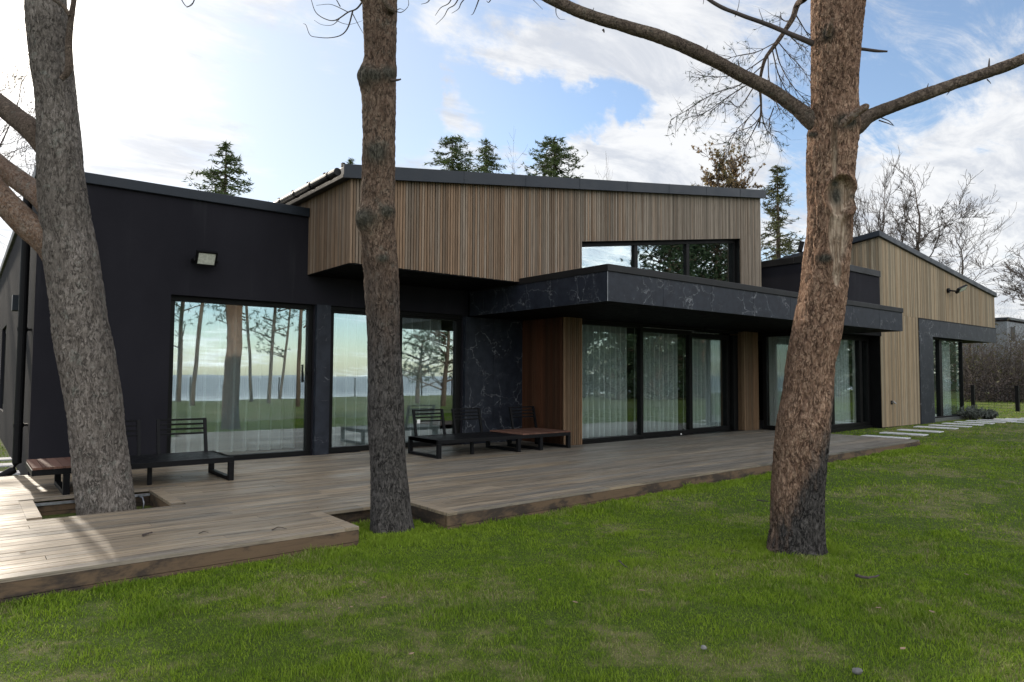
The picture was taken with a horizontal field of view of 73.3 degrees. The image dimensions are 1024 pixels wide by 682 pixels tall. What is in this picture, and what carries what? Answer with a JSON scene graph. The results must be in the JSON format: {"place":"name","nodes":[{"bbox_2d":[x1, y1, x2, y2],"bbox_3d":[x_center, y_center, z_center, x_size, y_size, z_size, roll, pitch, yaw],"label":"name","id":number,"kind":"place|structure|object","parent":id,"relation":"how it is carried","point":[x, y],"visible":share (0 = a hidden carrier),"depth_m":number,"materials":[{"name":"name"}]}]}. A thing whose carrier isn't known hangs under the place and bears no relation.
{"place":"outdoors","nodes":[
{"label":"outdoors","id":0,"kind":"place"},
{"bbox_2d":[0,391,1023,681],"bbox_3d":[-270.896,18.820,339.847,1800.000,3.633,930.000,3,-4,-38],"label":"lawn","id":1,"kind":"structure","parent":0,"point":[292,635],"depth_m":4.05,"materials":[{"name":"green plant"}]},
{"bbox_2d":[0,457,11,460],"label":"stepping stone","id":2,"kind":"object","parent":1,"relation":"on","point":[5,458],"depth_m":11.16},
{"bbox_2d":[0,463,12,466],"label":"stepping stone","id":3,"kind":"object","parent":1,"relation":"on","point":[6,464],"depth_m":10.37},
{"bbox_2d":[0,0,92,245],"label":"bare tree","id":4,"kind":"object","parent":1,"relation":"on","point":[19,96],"visible":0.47,"depth_m":22.84,"materials":[{"name":"brown plant"}]},
{"bbox_2d":[0,0,136,515],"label":"pine tree","id":5,"kind":"object","parent":1,"relation":"on","point":[57,233],"visible":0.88,"depth_m":6.61,"materials":[{"name":"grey plant"}]},
{"bbox_2d":[182,140,253,196],"bbox_3d":[-12.580,-2.924,29.425,4.790,11.671,5.856,1,-3,-5],"label":"spruce tree","id":6,"kind":"object","parent":1,"relation":"on","point":[230,160],"visible":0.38,"depth_m":29.69,"materials":[{"name":"green plant"}]},
{"bbox_2d":[181,0,490,533],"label":"pine tree","id":7,"kind":"object","parent":1,"relation":"on","point":[390,508],"visible":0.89,"depth_m":6.09,"materials":[{"name":"brown plant"}]},
{"bbox_2d":[347,158,354,163],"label":"spruce tree","id":8,"kind":"object","parent":1,"relation":"on","point":[350,160],"visible":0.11,"depth_m":39.91,"materials":[{"name":"green plant"}]},
{"bbox_2d":[424,134,484,171],"bbox_3d":[-3.554,-3.803,35.394,3.867,14.124,5.608,-1,-3,30],"label":"spruce tree","id":9,"kind":"object","parent":1,"relation":"on","point":[455,149],"visible":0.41,"depth_m":35.65,"materials":[{"name":"green plant"}]},
{"bbox_2d":[0,429,919,602],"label":"wooden deck","id":10,"kind":"structure","parent":1,"relation":"on","point":[246,510],"depth_m":7.11,"materials":[{"name":"brown wood"}]},
{"bbox_2d":[25,418,233,494],"bbox_3d":[-4.349,1.282,7.902,1.970,0.690,0.978,3,-4,-38],"label":"sofa frame","id":11,"kind":"object","parent":10,"relation":"on","point":[56,467],"visible":0.86,"depth_m":7.97,"materials":[{"name":"black metal"}]},
{"bbox_2d":[408,406,570,458],"bbox_3d":[-0.348,1.486,11.547,2.720,0.690,1.008,3,-4,-38],"label":"sofa frame","id":12,"kind":"object","parent":10,"relation":"on","point":[509,435],"visible":0.99,"depth_m":11.46,"materials":[{"name":"black metal"}]},
{"bbox_2d":[468,138,510,173],"bbox_3d":[-1.298,-3.916,37.871,3.380,14.622,3.250,0,-3,9],"label":"spruce tree","id":13,"kind":"object","parent":1,"relation":"on","point":[488,160],"visible":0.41,"depth_m":37.82,"materials":[{"name":"green plant"}]},
{"bbox_2d":[0,162,996,476],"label":"modern house","id":14,"kind":"structure","parent":1,"relation":"on","point":[514,282],"depth_m":11.75,"materials":[{"name":"black concrete"}]},
{"bbox_2d":[2,332,5,407],"bbox_3d":[-10.987,0.599,15.016,0.080,1.800,2.000,3,-4,-38],"label":"window","id":15,"kind":"structure","parent":14,"relation":"in","point":[5,332],"depth_m":15.70,"materials":[{"name":"black glass"}]},
{"bbox_2d":[11,295,18,311],"bbox_3d":[-7.584,-0.579,10.541,0.119,0.240,0.220,3,-4,-38],"label":"wall lamp","id":16,"kind":"object","parent":14,"relation":"attached to","point":[15,302],"visible":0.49,"depth_m":10.44,"materials":[{"name":"grey metal"}]},
{"bbox_2d":[191,249,218,266],"bbox_3d":[-4.320,-1.162,9.699,0.338,0.216,0.242,3,-4,-38],"label":"floodlight","id":17,"kind":"object","parent":14,"relation":"attached to","point":[204,258],"visible":1,"depth_m":9.64,"materials":[{"name":"black metal"}]},
{"bbox_2d":[171,301,297,452],"bbox_3d":[-4.275,0.571,10.574,2.003,2.240,0.150,3,-4,-38],"label":"curtain","id":18,"kind":"object","parent":14,"relation":"hanging from","point":[234,374],"visible":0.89,"depth_m":10.58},
{"bbox_2d":[166,295,312,459],"bbox_3d":[-3.988,0.569,10.214,2.084,2.350,0.165,3,-4,-38],"label":"window","id":19,"kind":"structure","parent":14,"relation":"in","point":[309,308],"depth_m":10.47,"materials":[{"name":"black metal"}]},
{"bbox_2d":[332,313,368,446],"bbox_3d":[-2.628,0.631,11.601,1.152,2.240,0.148,3,-4,-38],"label":"curtain","id":20,"kind":"object","parent":14,"relation":"hanging from","point":[350,402],"visible":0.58,"depth_m":11.52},
{"bbox_2d":[328,310,460,452],"bbox_3d":[-1.983,0.661,11.834,2.567,2.350,0.124,3,-4,-38],"label":"window","id":21,"kind":"structure","parent":14,"relation":"in","point":[456,321],"depth_m":12.06,"materials":[{"name":"black metal"}]},
{"bbox_2d":[402,318,441,441],"bbox_3d":[-1.691,0.674,12.346,1.031,2.240,0.149,3,-4,-38],"label":"curtain","id":22,"kind":"object","parent":14,"relation":"hanging from","point":[421,355],"visible":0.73,"depth_m":12.40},
{"bbox_2d":[582,325,626,437],"bbox_3d":[1.724,0.750,13.516,1.597,2.240,0.138,3,-4,-38],"label":"curtain","id":23,"kind":"object","parent":14,"relation":"hanging from","point":[604,381],"visible":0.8,"depth_m":13.57,"materials":[{"name":"white fabric"}]},
{"bbox_2d":[582,320,643,442],"bbox_3d":[1.903,0.783,13.455,1.865,2.310,0.120,3,-4,-38],"label":"sliding door","id":24,"kind":"structure","parent":14,"relation":"in","point":[639,327],"depth_m":13.93,"materials":[{"name":"black metal"}]},
{"bbox_2d":[634,328,677,432],"bbox_3d":[3.099,0.818,14.711,1.414,2.240,0.138,3,-4,-38],"label":"curtain","id":25,"kind":"object","parent":14,"relation":"hanging from","point":[660,391],"visible":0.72,"depth_m":14.72,"materials":[{"name":"white fabric"}]},
{"bbox_2d":[582,239,739,282],"bbox_3d":[3.131,-1.668,14.073,4.981,1.462,0.200,3,-4,-38],"label":"window","id":26,"kind":"structure","parent":14,"relation":"in","point":[734,244],"depth_m":14.53,"materials":[{"name":"black metal"}]},
{"bbox_2d":[635,327,692,436],"bbox_3d":[3.255,0.871,14.656,1.749,2.270,0.120,3,-4,-38],"label":"sliding door","id":27,"kind":"structure","parent":14,"relation":"in","point":[688,334],"depth_m":15.08,"materials":[{"name":"black metal"}]},
{"bbox_2d":[683,332,720,428],"bbox_3d":[4.396,0.884,15.895,1.319,2.240,0.138,3,-4,-38],"label":"curtain","id":28,"kind":"object","parent":14,"relation":"hanging from","point":[706,378],"visible":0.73,"depth_m":15.93,"materials":[{"name":"white fabric"}]},
{"bbox_2d":[683,333,729,432],"bbox_3d":[4.481,0.954,15.783,1.577,2.230,0.120,3,-4,-38],"label":"sliding door","id":29,"kind":"structure","parent":14,"relation":"in","point":[725,338],"depth_m":16.15,"materials":[{"name":"black metal"}]},
{"bbox_2d":[762,331,790,429],"bbox_3d":[6.312,0.994,16.190,0.160,2.410,0.880,3,-4,-38],"label":"window","id":30,"kind":"structure","parent":14,"relation":"in","point":[765,336],"depth_m":16.43,"materials":[{"name":"black metal"}]},
{"bbox_2d":[769,336,789,425],"bbox_3d":[6.357,0.920,16.394,0.133,2.240,0.619,3,-4,-38],"label":"curtain","id":31,"kind":"object","parent":14,"relation":"hanging from","point":[778,347],"visible":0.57,"depth_m":16.43,"materials":[{"name":"white fabric"}]},
{"bbox_2d":[834,340,850,423],"bbox_3d":[7.734,0.962,17.079,2.530,2.240,0.138,3,-4,-38],"label":"curtain","id":32,"kind":"object","parent":14,"relation":"hanging from","point":[842,394],"visible":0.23,"depth_m":17.61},
{"bbox_2d":[831,335,870,428],"bbox_3d":[7.992,0.998,17.078,3.603,2.310,0.124,3,-4,-38],"label":"sliding door","id":33,"kind":"structure","parent":14,"relation":"in","point":[858,340],"depth_m":17.88,"materials":[{"name":"black metal"}]},
{"bbox_2d":[852,340,855,421],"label":"curtain","id":34,"kind":"object","parent":14,"relation":"hanging from","point":[854,383],"visible":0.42,"depth_m":18.14,"materials":[{"name":"white fabric"}]},
{"bbox_2d":[942,341,951,414],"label":"curtain","id":35,"kind":"object","parent":14,"relation":"hanging from","point":[946,379],"visible":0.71,"depth_m":21.80,"materials":[{"name":"white fabric"}]},
{"bbox_2d":[933,338,963,417],"bbox_3d":[13.233,1.134,21.119,2.952,2.400,0.124,3,-4,-38],"label":"window","id":36,"kind":"structure","parent":14,"relation":"in","point":[938,341],"depth_m":20.91,"materials":[{"name":"black metal"}]},
{"bbox_2d":[946,284,967,293],"bbox_3d":[13.516,-1.580,20.870,0.698,0.308,0.250,1,-3,-11],"label":"floodlight","id":37,"kind":"object","parent":14,"relation":"attached to","point":[960,289],"visible":1,"depth_m":20.84,"materials":[{"name":"black metal"}]},
{"bbox_2d":[506,130,527,173],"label":"bare tree","id":38,"kind":"object","parent":1,"relation":"on","point":[513,155],"visible":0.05,"depth_m":43.58,"materials":[{"name":"brown plant"}]},
{"bbox_2d":[512,134,587,177],"bbox_3d":[1.980,-3.346,32.905,5.889,13.018,5.247,3,-4,-38],"label":"spruce tree","id":39,"kind":"object","parent":1,"relation":"on","point":[550,167],"visible":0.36,"depth_m":32.48,"materials":[{"name":"green plant"}]},
{"bbox_2d":[691,138,765,188],"bbox_3d":[9.094,-3.025,29.284,3.478,12.091,2.581,3,-4,-38],"label":"oak tree","id":40,"kind":"object","parent":1,"relation":"on","point":[731,182],"visible":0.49,"depth_m":29.70,"materials":[{"name":"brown plant"}]},
{"bbox_2d":[533,0,1023,557],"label":"pine tree","id":41,"kind":"object","parent":1,"relation":"on","point":[835,118],"visible":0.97,"depth_m":5.43,"materials":[{"name":"orange plant"}]},
{"bbox_2d":[760,164,804,260],"bbox_3d":[12.946,-2.757,33.864,4.169,12.053,5.575,1,-3,-9],"label":"spruce tree","id":42,"kind":"object","parent":1,"relation":"on","point":[779,250],"visible":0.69,"depth_m":33.74,"materials":[{"name":"green plant"}]},
{"bbox_2d":[852,667,862,674],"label":"pebble","id":43,"kind":"object","parent":1,"relation":"on","point":[857,671],"visible":1,"depth_m":3.22,"materials":[{"name":"grey stone"}]},
{"bbox_2d":[855,574,879,578],"bbox_3d":[2.397,1.579,4.612,0.164,0.023,0.071,0,-3,0],"label":"fallen twig","id":44,"kind":"object","parent":1,"relation":"on","point":[863,577],"visible":1,"depth_m":4.60,"materials":[{"name":"wood"}]},
{"bbox_2d":[853,147,906,240],"bbox_3d":[18.975,-3.436,35.788,3.958,13.673,2.226,1,-3,-10],"label":"bare tree","id":45,"kind":"object","parent":1,"relation":"on","point":[879,223],"visible":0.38,"depth_m":35.80,"materials":[{"name":"brown plant"}]},
{"bbox_2d":[861,435,909,438],"bbox_3d":[8.407,2.179,15.505,0.360,0.052,0.950,3,-4,-42],"label":"stepping stone","id":46,"kind":"object","parent":1,"relation":"on","point":[887,436],"visible":0.45,"depth_m":15.51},
{"bbox_2d":[879,432,927,435],"bbox_3d":[9.195,2.193,16.170,0.360,0.052,0.950,3,-4,-42],"label":"stepping stone","id":47,"kind":"object","parent":1,"relation":"on","point":[912,434],"visible":0.73,"depth_m":16.10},
{"bbox_2d":[897,429,943,432],"bbox_3d":[10.063,2.229,16.981,0.360,0.052,0.950,3,-4,-42],"label":"stepping stone","id":48,"kind":"object","parent":1,"relation":"on","point":[920,430],"visible":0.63,"depth_m":16.92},
{"bbox_2d":[913,426,958,429],"bbox_3d":[11.008,2.262,17.878,0.360,0.052,0.950,3,-4,-42],"label":"stepping stone","id":49,"kind":"object","parent":1,"relation":"on","point":[936,427],"visible":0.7,"depth_m":17.76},
{"bbox_2d":[879,159,998,278],"bbox_3d":[24.248,-3.820,38.687,6.483,14.786,4.762,-1,-3,24],"label":"bare tree","id":50,"kind":"object","parent":1,"relation":"on","point":[905,206],"visible":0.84,"depth_m":39.30,"materials":[{"name":"brown plant"}]},
{"bbox_2d":[930,424,971,426],"bbox_3d":[11.866,2.314,18.646,0.360,0.052,0.950,3,-4,-42],"label":"stepping stone","id":51,"kind":"object","parent":1,"relation":"on","point":[949,425],"visible":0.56,"depth_m":18.63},
{"bbox_2d":[895,196,1023,367],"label":"bare tree","id":52,"kind":"object","parent":1,"relation":"on","point":[963,245],"visible":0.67,"depth_m":45.33,"materials":[{"name":"brown plant"}]},
{"bbox_2d":[941,423,983,425],"bbox_3d":[12.672,2.353,19.360,0.360,0.052,0.950,3,-4,-42],"label":"stepping stone","id":53,"kind":"object","parent":1,"relation":"on","point":[963,424],"visible":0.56,"depth_m":19.25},
{"bbox_2d":[956,405,987,419],"bbox_3d":[14.428,2.231,21.635,0.881,0.523,1.155,-1,-3,30],"label":"garden shrub","id":54,"kind":"object","parent":1,"relation":"on","point":[972,411],"visible":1,"depth_m":21.48,"materials":[{"name":"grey plant"}]},
{"bbox_2d":[955,421,994,423],"bbox_3d":[13.422,2.389,20.000,0.360,0.052,0.950,3,-4,-42],"label":"stepping stone","id":55,"kind":"object","parent":1,"relation":"on","point":[974,422],"visible":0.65,"depth_m":19.93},
{"bbox_2d":[933,297,1023,401],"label":"thicket","id":56,"kind":"object","parent":1,"relation":"on","point":[1012,363],"visible":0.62,"depth_m":40.50,"materials":[{"name":"brown plant"}]},
{"bbox_2d":[933,317,1023,390],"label":"neighbour house","id":57,"kind":"structure","parent":1,"relation":"on","point":[1009,322],"depth_m":63.10,"materials":[{"name":"grey paint"}]},
{"bbox_2d":[934,362,1023,402],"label":"hedge row","id":58,"kind":"object","parent":1,"relation":"on","point":[994,392],"visible":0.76,"depth_m":37.86,"materials":[{"name":"plant"}]},
{"bbox_2d":[934,385,1023,410],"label":"wire fence","id":59,"kind":"object","parent":1,"relation":"on","point":[1017,399],"visible":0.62,"depth_m":27.67,"materials":[{"name":"black metal"}]},
{"bbox_2d":[966,420,1005,422],"bbox_3d":[14.130,2.417,20.550,0.360,0.052,0.950,3,-4,-42],"label":"stepping stone","id":60,"kind":"object","parent":1,"relation":"on","point":[987,421],"visible":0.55,"depth_m":20.39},
{"bbox_2d":[980,408,999,419],"bbox_3d":[14.961,2.298,21.676,0.765,0.417,0.658,3,-4,-38],"label":"garden shrub","id":61,"kind":"object","parent":1,"relation":"on","point":[992,414],"visible":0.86,"depth_m":21.54,"materials":[{"name":"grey plant"}]},
{"bbox_2d":[966,246,1023,309],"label":"bare tree","id":62,"kind":"object","parent":1,"relation":"on","point":[1013,288],"visible":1,"depth_m":40.74,"materials":[{"name":"brown plant"}]},
{"bbox_2d":[977,419,1013,421],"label":"stepping stone","id":63,"kind":"object","parent":1,"relation":"on","point":[994,420],"visible":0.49,"depth_m":21.04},
{"bbox_2d":[993,418,1023,420],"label":"stepping stone","id":64,"kind":"object","parent":1,"relation":"on","point":[1010,419],"visible":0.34,"depth_m":21.53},
{"bbox_2d":[0,0,1023,318],"label":"sky","id":65,"kind":"structure","parent":0,"point":[161,83],"materials":[{"name":"blue"}]},
{"bbox_2d":[797,241,803,255],"bbox_3d":[6.702,-2.126,15.974,0.165,0.344,0.320,-1,-3,19],"label":"floodlight","id":66,"kind":"object","parent":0,"point":[800,247],"visible":0.86,"depth_m":15.83,"materials":[{"name":"black metal"}]}
]}

